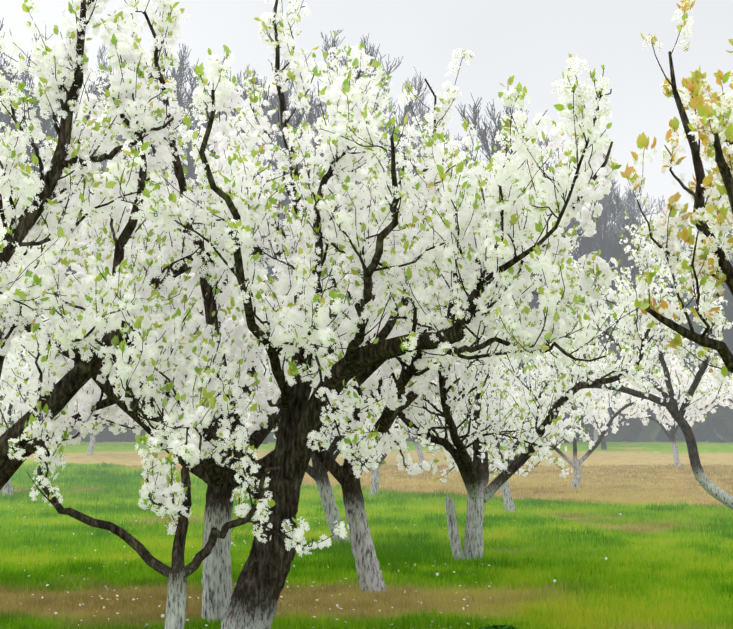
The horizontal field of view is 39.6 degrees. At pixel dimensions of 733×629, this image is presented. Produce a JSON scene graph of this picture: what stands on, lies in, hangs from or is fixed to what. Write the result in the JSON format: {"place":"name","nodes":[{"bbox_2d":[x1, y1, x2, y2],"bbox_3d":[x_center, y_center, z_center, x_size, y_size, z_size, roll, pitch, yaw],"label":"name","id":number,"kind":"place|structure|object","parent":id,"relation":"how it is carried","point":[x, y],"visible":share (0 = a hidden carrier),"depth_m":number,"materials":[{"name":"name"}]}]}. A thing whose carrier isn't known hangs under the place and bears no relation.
{"place":"outdoors","nodes":[
{"label":"outdoors","id":0,"kind":"place"},
{"bbox_2d":[0,151,261,489],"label":"tree","id":1,"kind":"object","parent":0,"point":[114,413],"depth_m":11.67,"materials":[{"name":"white plant"}]},
{"bbox_2d":[218,368,253,427],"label":"tree","id":2,"kind":"object","parent":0,"point":[247,423],"depth_m":42.39,"materials":[{"name":"white plant"}]},
{"bbox_2d":[0,440,732,628],"bbox_3d":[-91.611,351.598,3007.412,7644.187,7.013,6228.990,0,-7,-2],"label":"ground","id":3,"kind":"structure","parent":0,"point":[622,453],"depth_m":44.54,"materials":[{"name":"green plant"}]},
{"bbox_2d":[0,315,79,496],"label":"tree","id":4,"kind":"object","parent":3,"relation":"on","point":[8,389],"depth_m":26.87,"materials":[{"name":"white plant"}]},
{"bbox_2d":[75,410,98,454],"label":"tree","id":5,"kind":"object","parent":3,"relation":"on","point":[91,445],"depth_m":48.73,"materials":[{"name":"white paint"}]},
{"bbox_2d":[0,0,315,469],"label":"blossoming tree","id":6,"kind":"object","parent":3,"relation":"on","point":[60,51],"depth_m":7.59,"materials":[{"name":"white plant"}]},
{"bbox_2d":[5,311,348,628],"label":"young tree","id":7,"kind":"object","parent":3,"relation":"on","point":[177,487],"depth_m":7.53,"materials":[{"name":"white plant"}]},
{"bbox_2d":[24,504,490,628],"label":"fallen petals","id":8,"kind":"object","parent":3,"relation":"on","point":[235,583],"visible":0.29,"depth_m":10.79,"materials":[{"name":"white plant"}]},
{"bbox_2d":[52,134,513,594],"bbox_3d":[-0.848,0.520,11.991,6.155,5.541,5.462,0,-7,-2],"label":"tree","id":9,"kind":"object","parent":3,"relation":"on","point":[369,573],"depth_m":11.58,"materials":[{"name":"white plant"}]},
{"bbox_2d":[1,0,621,623],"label":"tree","id":10,"kind":"object","parent":3,"relation":"on","point":[219,142],"depth_m":9.43,"materials":[{"name":"white plant"}]},
{"bbox_2d":[233,240,459,543],"bbox_3d":[-0.779,1.044,17.101,4.470,5.721,6.344,0,-7,-2],"label":"tree","id":11,"kind":"object","parent":3,"relation":"on","point":[317,472],"depth_m":16.77,"materials":[{"name":"white plant"}]},
{"bbox_2d":[46,0,649,628],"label":"tree","id":12,"kind":"object","parent":3,"relation":"on","point":[509,172],"depth_m":7.52,"materials":[{"name":"white plant"}]},
{"bbox_2d":[109,513,620,617],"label":"dandelion clocks","id":13,"kind":"object","parent":3,"relation":"on","point":[437,574],"visible":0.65,"depth_m":11.81,"materials":[{"name":"white plant"}]},
{"bbox_2d":[0,18,732,443],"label":"treeline","id":14,"kind":"object","parent":3,"relation":"on","point":[606,238],"visible":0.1,"depth_m":67.97,"materials":[{"name":"grey plant"}]},
{"bbox_2d":[2,291,732,442],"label":"treeline","id":15,"kind":"object","parent":3,"relation":"on","point":[717,426],"visible":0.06,"depth_m":64.61,"materials":[{"name":"grey plant"}]},
{"bbox_2d":[331,355,446,496],"bbox_3d":[0.289,2.469,29.740,7.080,5.711,5.771,-4,-8,31],"label":"tree","id":16,"kind":"object","parent":3,"relation":"on","point":[375,481],"depth_m":28.52,"materials":[{"name":"white plant"}]},
{"bbox_2d":[410,347,491,462],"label":"tree","id":17,"kind":"object","parent":3,"relation":"on","point":[419,452],"depth_m":40.65,"materials":[{"name":"grey plant"}]},
{"bbox_2d":[478,624,517,628],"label":"clover clump","id":18,"kind":"object","parent":3,"relation":"on","point":[499,627],"visible":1,"depth_m":8.45,"materials":[{"name":"green plant"}]},
{"bbox_2d":[461,360,540,453],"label":"tree","id":19,"kind":"object","parent":3,"relation":"on","point":[508,399],"depth_m":49.69,"materials":[{"name":"white plant"}]},
{"bbox_2d":[323,263,690,560],"bbox_3d":[1.433,0.933,14.627,4.925,5.396,5.529,-6,-9,40],"label":"tree","id":20,"kind":"object","parent":3,"relation":"on","point":[460,369],"depth_m":14.34,"materials":[{"name":"white plant"}]},
{"bbox_2d":[419,298,612,511],"bbox_3d":[3.141,1.801,22.801,6.238,5.514,6.455,0,-7,-2],"label":"tree","id":21,"kind":"object","parent":3,"relation":"on","point":[545,373],"depth_m":22.48,"materials":[{"name":"white plant"}]},
{"bbox_2d":[512,371,590,444],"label":"tree","id":22,"kind":"object","parent":3,"relation":"on","point":[528,385],"depth_m":60.92,"materials":[{"name":"white plant"}]},
{"bbox_2d":[472,321,674,487],"bbox_3d":[6.313,2.665,31.780,7.364,5.618,3.119,0,-7,-2],"label":"tree","id":23,"kind":"object","parent":3,"relation":"on","point":[603,413],"depth_m":31.88,"materials":[{"name":"white plant"}]},
{"bbox_2d":[464,204,732,509],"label":"tree","id":24,"kind":"object","parent":3,"relation":"on","point":[650,261],"depth_m":22.06,"materials":[{"name":"white plant"}]},
{"bbox_2d":[575,349,657,449],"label":"tree","id":25,"kind":"object","parent":3,"relation":"on","point":[594,395],"depth_m":54.55,"materials":[{"name":"white plant"}]},
{"bbox_2d":[573,365,660,446],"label":"tree","id":26,"kind":"object","parent":3,"relation":"on","point":[595,435],"depth_m":58.02,"materials":[{"name":"white plant"}]},
{"bbox_2d":[601,334,732,466],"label":"tree","id":27,"kind":"object","parent":3,"relation":"on","point":[707,401],"depth_m":40.38,"materials":[{"name":"white plant"}]},
{"bbox_2d":[620,0,732,383],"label":"blossoming tree","id":28,"kind":"object","parent":3,"relation":"on","point":[675,243],"depth_m":7.29,"materials":[{"name":"white plant"}]},
{"bbox_2d":[702,368,732,408],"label":"tree","id":29,"kind":"object","parent":3,"relation":"on","point":[728,394],"depth_m":47.98,"materials":[{"name":"white plant"}]},
{"bbox_2d":[0,0,732,298],"label":"sky","id":30,"kind":"structure","parent":0,"point":[531,41],"materials":[{"name":"white"}]},
{"bbox_2d":[702,363,732,400],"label":"tree","id":31,"kind":"object","parent":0,"point":[722,383],"depth_m":56.46,"materials":[{"name":"white plant"}]}
]}

